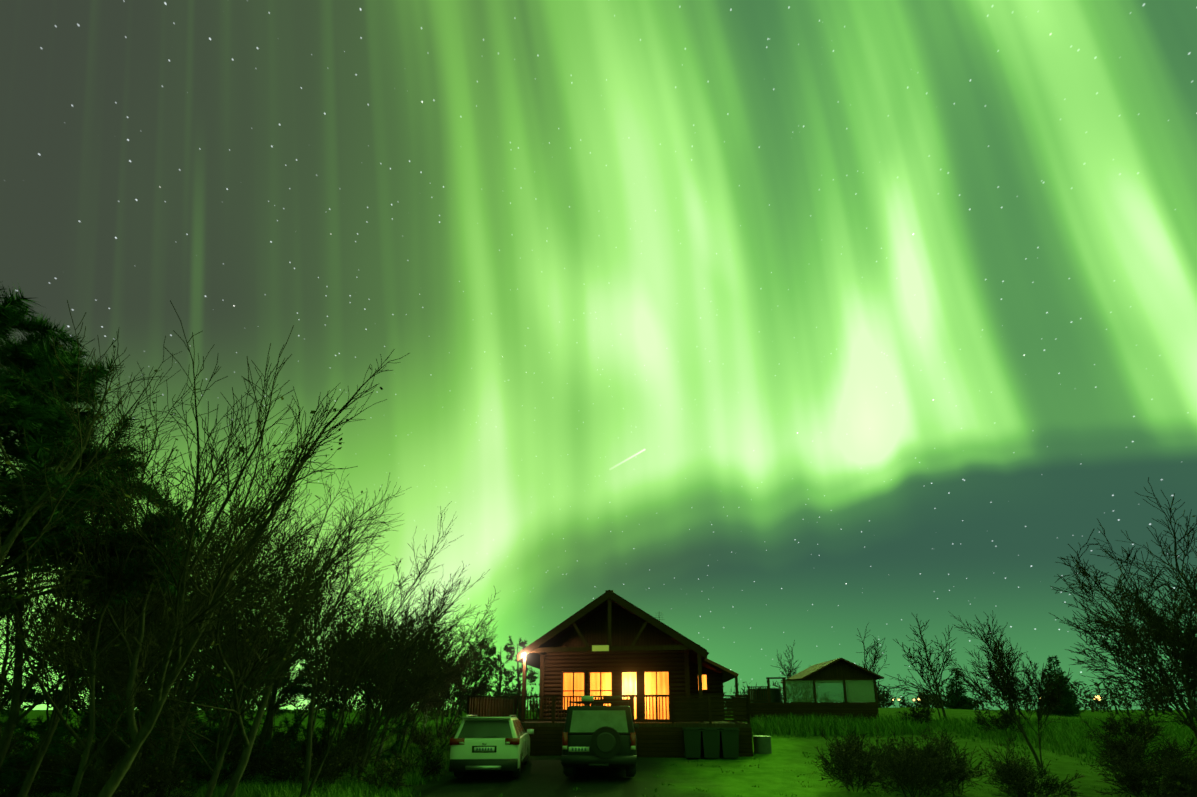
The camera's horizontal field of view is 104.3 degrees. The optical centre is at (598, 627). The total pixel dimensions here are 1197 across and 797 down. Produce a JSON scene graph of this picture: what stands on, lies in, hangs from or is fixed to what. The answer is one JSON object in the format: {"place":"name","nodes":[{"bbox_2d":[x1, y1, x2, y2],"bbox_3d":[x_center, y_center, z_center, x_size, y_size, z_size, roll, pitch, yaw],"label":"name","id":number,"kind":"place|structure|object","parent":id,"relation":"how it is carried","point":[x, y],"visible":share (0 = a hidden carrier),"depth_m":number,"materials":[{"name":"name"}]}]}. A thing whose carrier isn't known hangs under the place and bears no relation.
{"place":"outdoors","nodes":[
{"label":"outdoors","id":0,"kind":"place"},
{"bbox_2d":[0,707,1194,796],"bbox_3d":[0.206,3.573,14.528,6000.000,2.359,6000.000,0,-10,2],"label":"ground","id":1,"kind":"structure","parent":0,"point":[545,776],"depth_m":13.05,"materials":[{"name":"green plant"}]},
{"bbox_2d":[0,714,87,796],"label":"shrub","id":2,"kind":"object","parent":1,"relation":"on","point":[45,763],"visible":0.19,"depth_m":9.84,"materials":[{"name":"green plant"}]},
{"bbox_2d":[41,704,144,782],"bbox_3d":[-13.112,3.413,12.940,2.085,2.529,3.294,-7,-12,36],"label":"shrub","id":3,"kind":"object","parent":1,"relation":"on","point":[86,728],"depth_m":12.07,"materials":[{"name":"green plant"}]},
{"bbox_2d":[0,300,194,694],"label":"tree","id":4,"kind":"object","parent":1,"relation":"on","point":[10,540],"visible":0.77,"depth_m":4.52,"materials":[{"name":"green plant"}]},
{"bbox_2d":[0,281,211,621],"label":"pine","id":5,"kind":"object","parent":1,"relation":"on","point":[33,413],"visible":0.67,"depth_m":5.07,"materials":[{"name":"green plant"}]},
{"bbox_2d":[12,629,199,778],"bbox_3d":[-11.760,1.903,11.258,3.392,4.379,3.325,0,-10,2],"label":"tree","id":6,"kind":"object","parent":1,"relation":"on","point":[24,721],"visible":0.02,"depth_m":10.27,"materials":[{"name":"green plant"}]},
{"bbox_2d":[0,554,236,796],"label":"tree","id":7,"kind":"object","parent":1,"relation":"on","point":[8,776],"visible":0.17,"depth_m":8.50,"materials":[{"name":"green plant"}]},
{"bbox_2d":[73,591,190,708],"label":"tree","id":8,"kind":"object","parent":1,"relation":"on","point":[88,694],"depth_m":15.44,"materials":[{"name":"green plant"}]},
{"bbox_2d":[0,344,264,796],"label":"tree","id":9,"kind":"object","parent":1,"relation":"on","point":[14,717],"visible":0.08,"depth_m":6.13,"materials":[{"name":"brown plant"}]},
{"bbox_2d":[50,621,252,796],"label":"tree","id":10,"kind":"object","parent":1,"relation":"on","point":[214,732],"visible":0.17,"depth_m":9.47,"materials":[{"name":"green plant"}]},
{"bbox_2d":[0,457,305,796],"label":"tree","id":11,"kind":"object","parent":1,"relation":"on","point":[85,695],"visible":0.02,"depth_m":9.31,"materials":[{"name":"brown plant"}]},
{"bbox_2d":[55,506,283,787],"bbox_3d":[-11.177,0.478,12.178,4.728,7.541,3.371,0,-10,2],"label":"tree","id":12,"kind":"object","parent":1,"relation":"on","point":[144,637],"depth_m":11.80,"materials":[{"name":"brown plant"}]},
{"bbox_2d":[115,716,225,787],"bbox_3d":[-10.177,2.971,10.819,2.367,2.233,2.707,3,-11,-18],"label":"shrub","id":13,"kind":"object","parent":1,"relation":"on","point":[180,753],"visible":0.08,"depth_m":10.59,"materials":[{"name":"green plant"}]},
{"bbox_2d":[146,729,214,783],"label":"shrub","id":14,"kind":"object","parent":1,"relation":"on","point":[191,765],"visible":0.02,"depth_m":10.38,"materials":[{"name":"green plant"}]},
{"bbox_2d":[0,460,384,796],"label":"tree","id":15,"kind":"object","parent":1,"relation":"on","point":[108,689],"visible":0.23,"depth_m":8.30,"materials":[{"name":"brown plant"}]},
{"bbox_2d":[0,300,408,796],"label":"tree","id":16,"kind":"object","parent":1,"relation":"on","point":[208,609],"visible":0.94,"depth_m":4.94,"materials":[{"name":"brown plant"}]},
{"bbox_2d":[153,718,256,770],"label":"shrub","id":17,"kind":"object","parent":1,"relation":"on","point":[212,753],"visible":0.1,"depth_m":12.63,"materials":[{"name":"green plant"}]},
{"bbox_2d":[149,718,296,788],"bbox_3d":[-8.332,2.808,10.053,2.448,1.913,2.390,0,-10,2],"label":"shrub","id":18,"kind":"object","parent":1,"relation":"on","point":[236,759],"visible":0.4,"depth_m":10.05,"materials":[{"name":"green plant"}]},
{"bbox_2d":[72,467,410,796],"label":"tree","id":19,"kind":"object","parent":1,"relation":"on","point":[256,622],"visible":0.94,"depth_m":6.91,"materials":[{"name":"brown plant"}]},
{"bbox_2d":[184,617,299,755],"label":"tree","id":20,"kind":"object","parent":1,"relation":"on","point":[281,711],"visible":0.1,"depth_m":13.00,"materials":[{"name":"green plant"}]},
{"bbox_2d":[191,575,302,738],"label":"tree","id":21,"kind":"object","parent":1,"relation":"on","point":[257,683],"visible":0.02,"depth_m":18.43,"materials":[{"name":"green plant"}]},
{"bbox_2d":[194,541,345,733],"bbox_3d":[-9.732,0.769,13.679,3.742,7.290,2.700,8,-13,-39],"label":"tree","id":22,"kind":"object","parent":1,"relation":"on","point":[230,719],"visible":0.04,"depth_m":13.78,"materials":[{"name":"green plant"}]},
{"bbox_2d":[213,705,327,762],"bbox_3d":[-9.310,3.310,12.976,2.247,2.279,2.449,-6,-12,31],"label":"shrub","id":23,"kind":"object","parent":1,"relation":"on","point":[273,732],"visible":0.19,"depth_m":13.12,"materials":[{"name":"green plant"}]},
{"bbox_2d":[207,634,336,778],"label":"tree","id":24,"kind":"object","parent":1,"relation":"on","point":[301,691],"visible":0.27,"depth_m":11.64,"materials":[{"name":"green plant"}]},
{"bbox_2d":[250,616,322,727],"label":"tree","id":25,"kind":"object","parent":1,"relation":"on","point":[291,696],"visible":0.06,"depth_m":23.82,"materials":[{"name":"green plant"}]},
{"bbox_2d":[242,733,350,787],"bbox_3d":[-6.487,3.078,10.017,2.003,1.673,1.504,5,-11,-26],"label":"shrub","id":26,"kind":"object","parent":1,"relation":"on","point":[279,775],"visible":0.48,"depth_m":9.82,"materials":[{"name":"green plant"}]},
{"bbox_2d":[250,711,369,771],"bbox_3d":[-7.329,3.130,12.089,2.459,1.922,2.610,-4,-11,22],"label":"shrub","id":27,"kind":"object","parent":1,"relation":"on","point":[315,741],"visible":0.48,"depth_m":11.54,"materials":[{"name":"green plant"}]},
{"bbox_2d":[264,723,369,790],"bbox_3d":[-5.971,2.948,10.296,1.634,1.701,2.064,0,-10,2],"label":"shrub","id":28,"kind":"object","parent":1,"relation":"on","point":[335,763],"visible":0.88,"depth_m":10.17,"materials":[{"name":"green plant"}]},
{"bbox_2d":[239,524,424,778],"bbox_3d":[-6.943,0.654,11.892,3.432,6.673,3.703,-10,-14,44],"label":"tree","id":29,"kind":"object","parent":1,"relation":"on","point":[271,708],"visible":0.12,"depth_m":11.86,"materials":[{"name":"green plant"}]},
{"bbox_2d":[302,723,381,770],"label":"shrub","id":30,"kind":"object","parent":1,"relation":"on","point":[361,745],"visible":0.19,"depth_m":12.18,"materials":[{"name":"green plant"}]},
{"bbox_2d":[300,555,384,761],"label":"tree","id":31,"kind":"object","parent":1,"relation":"on","point":[326,637],"visible":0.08,"depth_m":14.83,"materials":[{"name":"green plant"}]},
{"bbox_2d":[285,591,407,745],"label":"tree","id":32,"kind":"object","parent":1,"relation":"on","point":[347,711],"visible":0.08,"depth_m":18.75,"materials":[{"name":"green plant"}]},
{"bbox_2d":[313,650,413,760],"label":"tree","id":33,"kind":"object","parent":1,"relation":"on","point":[394,747],"visible":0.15,"depth_m":13.80,"materials":[{"name":"green plant"}]},
{"bbox_2d":[340,708,389,760],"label":"shrub","id":34,"kind":"object","parent":1,"relation":"on","point":[355,725],"visible":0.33,"depth_m":14.62,"materials":[{"name":"green plant"}]},
{"bbox_2d":[276,501,462,796],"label":"tree","id":35,"kind":"object","parent":1,"relation":"on","point":[314,683],"visible":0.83,"depth_m":9.02,"materials":[{"name":"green plant"}]},
{"bbox_2d":[348,750,412,790],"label":"shrub","id":36,"kind":"object","parent":1,"relation":"on","point":[382,771],"visible":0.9,"depth_m":10.58,"materials":[{"name":"green plant"}]},
{"bbox_2d":[357,608,404,718],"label":"tree","id":37,"kind":"object","parent":1,"relation":"on","point":[383,652],"visible":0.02,"depth_m":25.06,"materials":[{"name":"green plant"}]},
{"bbox_2d":[305,561,492,785],"bbox_3d":[-4.682,1.151,11.798,3.697,5.794,4.836,0,-10,2],"label":"tree","id":38,"kind":"object","parent":1,"relation":"on","point":[388,679],"visible":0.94,"depth_m":11.55,"materials":[{"name":"green plant"}]},
{"bbox_2d":[378,576,442,763],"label":"slender birch tree","id":39,"kind":"object","parent":1,"relation":"on","point":[404,687],"visible":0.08,"depth_m":14.58,"materials":[{"name":"brown plant"}]},
{"bbox_2d":[389,735,446,780],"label":"shrub","id":40,"kind":"object","parent":1,"relation":"on","point":[435,767],"visible":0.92,"depth_m":12.56,"materials":[{"name":"green plant"}]},
{"bbox_2d":[387,603,465,754],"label":"tree","id":41,"kind":"object","parent":1,"relation":"on","point":[437,695],"visible":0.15,"depth_m":15.49,"materials":[{"name":"green plant"}]},
{"bbox_2d":[417,704,435,737],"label":"slender birch tree","id":42,"kind":"object","parent":1,"relation":"on","point":[425,719],"visible":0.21,"depth_m":18.73,"materials":[{"name":"green plant"}]},
{"bbox_2d":[366,569,489,768],"bbox_3d":[-5.232,1.335,13.245,2.300,5.803,4.058,9,-13,-42],"label":"tree","id":43,"kind":"object","parent":1,"relation":"on","point":[425,678],"visible":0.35,"depth_m":13.30,"materials":[{"name":"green plant"}]},
{"bbox_2d":[404,714,461,751],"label":"shrub","id":44,"kind":"object","parent":1,"relation":"on","point":[420,740],"visible":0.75,"depth_m":16.38,"materials":[{"name":"green plant"}]},
{"bbox_2d":[373,585,499,739],"bbox_3d":[-6.099,1.606,17.412,4.884,6.300,3.837,0,-10,2],"label":"tree","id":45,"kind":"object","parent":1,"relation":"on","point":[466,655],"visible":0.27,"depth_m":17.46,"materials":[{"name":"green plant"}]},
{"bbox_2d":[426,627,496,729],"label":"tree","id":46,"kind":"object","parent":1,"relation":"on","point":[462,690],"visible":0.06,"depth_m":25.06,"materials":[{"name":"green plant"}]},
{"bbox_2d":[419,613,507,740],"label":"tree","id":47,"kind":"object","parent":1,"relation":"on","point":[484,678],"visible":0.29,"depth_m":21.12,"materials":[{"name":"green plant"}]},
{"bbox_2d":[447,641,505,725],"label":"tree","id":48,"kind":"object","parent":1,"relation":"on","point":[494,691],"visible":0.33,"depth_m":22.56,"materials":[{"name":"green plant"}]},
{"bbox_2d":[449,709,533,776],"bbox_3d":[-3.092,3.377,14.031,2.184,1.822,4.130,1,-10,-4],"label":"car","id":49,"kind":"object","parent":1,"relation":"on","point":[489,743],"visible":1,"depth_m":12.10,"materials":[{"name":"paint"}]},
{"bbox_2d":[481,644,528,711],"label":"tree","id":50,"kind":"object","parent":1,"relation":"on","point":[505,648],"visible":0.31,"depth_m":27.67,"materials":[{"name":"green plant"}]},
{"bbox_2d":[492,636,539,718],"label":"tree","id":51,"kind":"object","parent":1,"relation":"on","point":[530,677],"visible":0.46,"depth_m":24.23,"materials":[{"name":"green plant"}]},
{"bbox_2d":[0,712,1196,796],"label":"grass tufts","id":52,"kind":"object","parent":1,"relation":"on","point":[1072,731],"visible":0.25,"depth_m":19.01,"materials":[{"name":"green plant"}]},
{"bbox_2d":[0,668,1196,719],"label":"distant treeline","id":53,"kind":"object","parent":1,"relation":"on","point":[883,701],"visible":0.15,"depth_m":90.75,"materials":[{"name":"green plant"}]},
{"bbox_2d":[561,694,638,776],"bbox_3d":[0.084,3.056,13.938,2.314,2.380,4.940,0,-10,2],"label":"suv","id":54,"kind":"object","parent":1,"relation":"on","point":[598,736],"visible":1,"depth_m":11.80,"materials":[{"name":"black paint"}]},
{"bbox_2d":[467,590,752,757],"bbox_3d":[0.904,2.267,22.328,10.486,7.130,10.613,-1,-10,8],"label":"cabin","id":55,"kind":"object","parent":1,"relation":"on","point":[670,681],"visible":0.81,"depth_m":18.83,"materials":[{"name":"brown wood"}]},
{"bbox_2d":[682,727,739,757],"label":"trash bins","id":56,"kind":"object","parent":1,"relation":"on","point":[713,738],"visible":0.9,"depth_m":15.60,"materials":[{"name":"plastic"}]},
{"bbox_2d":[771,640,810,695],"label":"tree","id":57,"kind":"object","parent":1,"relation":"on","point":[790,671],"visible":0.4,"depth_m":36.14,"materials":[{"name":"green plant"}]},
{"bbox_2d":[742,658,883,722],"bbox_3d":[11.633,3.788,26.323,6.837,3.721,4.050,-1,-10,6],"label":"gazebo","id":58,"kind":"object","parent":1,"relation":"on","point":[840,687],"visible":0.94,"depth_m":24.65,"materials":[{"name":"brown wood"}]},
{"bbox_2d":[812,734,896,794],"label":"shrub","id":59,"kind":"object","parent":1,"relation":"on","point":[845,767],"visible":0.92,"depth_m":10.67,"materials":[{"name":"green plant"}]},
{"bbox_2d":[819,725,896,782],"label":"shrub","id":60,"kind":"object","parent":1,"relation":"on","point":[848,741],"visible":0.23,"depth_m":12.97,"materials":[{"name":"green plant"}]},
{"bbox_2d":[856,624,889,697],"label":"tree","id":61,"kind":"object","parent":1,"relation":"on","point":[875,657],"visible":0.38,"depth_m":29.75,"materials":[{"name":"green plant"}]},
{"bbox_2d":[843,727,935,788],"bbox_3d":[7.235,3.273,11.628,2.067,1.668,2.374,0,-10,2],"label":"shrub","id":62,"kind":"object","parent":1,"relation":"on","point":[886,751],"visible":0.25,"depth_m":11.52,"materials":[{"name":"green plant"}]},
{"bbox_2d":[858,725,967,796],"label":"shrub","id":63,"kind":"object","parent":1,"relation":"on","point":[923,775],"visible":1,"depth_m":9.72,"materials":[{"name":"green plant"}]},
{"bbox_2d":[897,701,935,726],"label":"shrub","id":64,"kind":"object","parent":1,"relation":"on","point":[920,715],"visible":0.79,"depth_m":22.88,"materials":[{"name":"green plant"}]},
{"bbox_2d":[885,614,957,718],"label":"tree","id":65,"kind":"object","parent":1,"relation":"on","point":[936,683],"visible":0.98,"depth_m":25.49,"materials":[{"name":"black plant"}]},
{"bbox_2d":[896,731,951,777],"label":"shrub","id":66,"kind":"object","parent":1,"relation":"on","point":[909,744],"visible":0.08,"depth_m":12.42,"materials":[{"name":"green plant"}]},
{"bbox_2d":[899,729,993,796],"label":"shrub","id":67,"kind":"object","parent":1,"relation":"on","point":[964,775],"visible":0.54,"depth_m":10.28,"materials":[{"name":"green plant"}]},
{"bbox_2d":[943,669,975,709],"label":"spruce","id":68,"kind":"object","parent":1,"relation":"on","point":[958,699],"visible":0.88,"depth_m":44.13,"materials":[{"name":"green plant"}]},
{"bbox_2d":[893,696,1100,711],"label":"lamps","id":69,"kind":"object","parent":1,"relation":"on","point":[919,703],"visible":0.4,"depth_m":104.13,"materials":[{"name":"yellow glass"}]},
{"bbox_2d":[973,704,1025,734],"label":"shrub","id":70,"kind":"object","parent":1,"relation":"on","point":[1004,719],"visible":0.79,"depth_m":20.08,"materials":[{"name":"green plant"}]},
{"bbox_2d":[971,612,1036,716],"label":"tree","id":71,"kind":"object","parent":1,"relation":"on","point":[1014,671],"visible":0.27,"depth_m":27.42,"materials":[{"name":"black plant"}]},
{"bbox_2d":[945,610,1072,766],"bbox_3d":[12.743,1.795,14.554,2.934,5.086,1.840,-8,-13,39],"label":"tree","id":72,"kind":"object","parent":1,"relation":"on","point":[1007,688],"visible":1,"depth_m":14.41,"materials":[{"name":"black plant"}]},
{"bbox_2d":[981,736,1045,793],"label":"shrub","id":73,"kind":"object","parent":1,"relation":"on","point":[1014,763],"visible":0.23,"depth_m":10.81,"materials":[{"name":"green plant"}]},
{"bbox_2d":[980,735,1084,796],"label":"shrub","id":74,"kind":"object","parent":1,"relation":"on","point":[1009,776],"visible":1,"depth_m":9.36,"materials":[{"name":"green plant"}]},
{"bbox_2d":[1042,655,1086,716],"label":"spruce","id":75,"kind":"object","parent":1,"relation":"on","point":[1068,707],"visible":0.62,"depth_m":47.44,"materials":[{"name":"green plant"}]},
{"bbox_2d":[1053,673,1079,716],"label":"spruce","id":76,"kind":"object","parent":1,"relation":"on","point":[1071,699],"depth_m":51.31,"materials":[{"name":"green plant"}]},
{"bbox_2d":[1050,529,1196,738],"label":"tree","id":77,"kind":"object","parent":1,"relation":"on","point":[1143,673],"visible":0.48,"depth_m":11.40,"materials":[{"name":"black plant"}]},
{"bbox_2d":[1095,703,1170,740],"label":"shrub","id":78,"kind":"object","parent":1,"relation":"on","point":[1109,726],"visible":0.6,"depth_m":17.91,"materials":[{"name":"green plant"}]},
{"bbox_2d":[1079,477,1196,732],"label":"tree","id":79,"kind":"object","parent":1,"relation":"on","point":[1189,638],"visible":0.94,"depth_m":9.60,"materials":[{"name":"black plant"}]},
{"bbox_2d":[1080,715,1196,784],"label":"shrub","id":80,"kind":"object","parent":1,"relation":"on","point":[1121,747],"visible":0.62,"depth_m":11.44,"materials":[{"name":"green plant"}]},
{"bbox_2d":[1088,730,1195,796],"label":"shrub","id":81,"kind":"object","parent":1,"relation":"on","point":[1137,777],"visible":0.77,"depth_m":9.65,"materials":[{"name":"green plant"}]},
{"bbox_2d":[1124,739,1196,793],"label":"shrub","id":82,"kind":"object","parent":1,"relation":"on","point":[1186,761],"visible":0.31,"depth_m":9.39,"materials":[{"name":"green plant"}]},
{"bbox_2d":[1142,748,1196,796],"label":"shrub","id":83,"kind":"object","parent":1,"relation":"on","point":[1182,780],"visible":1,"depth_m":8.58,"materials":[{"name":"green plant"}]},
{"bbox_2d":[0,0,1196,709],"label":"sky","id":84,"kind":"structure","parent":0,"point":[761,327],"materials":[{"name":"green"}]},
{"bbox_2d":[753,736,771,753],"bbox_3d":[5.831,4.163,16.568,0.600,0.600,0.600,0,-10,2],"label":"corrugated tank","id":85,"kind":"object","parent":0,"point":[762,744],"visible":1,"depth_m":16.32,"materials":[{"name":"metal"}]}
]}

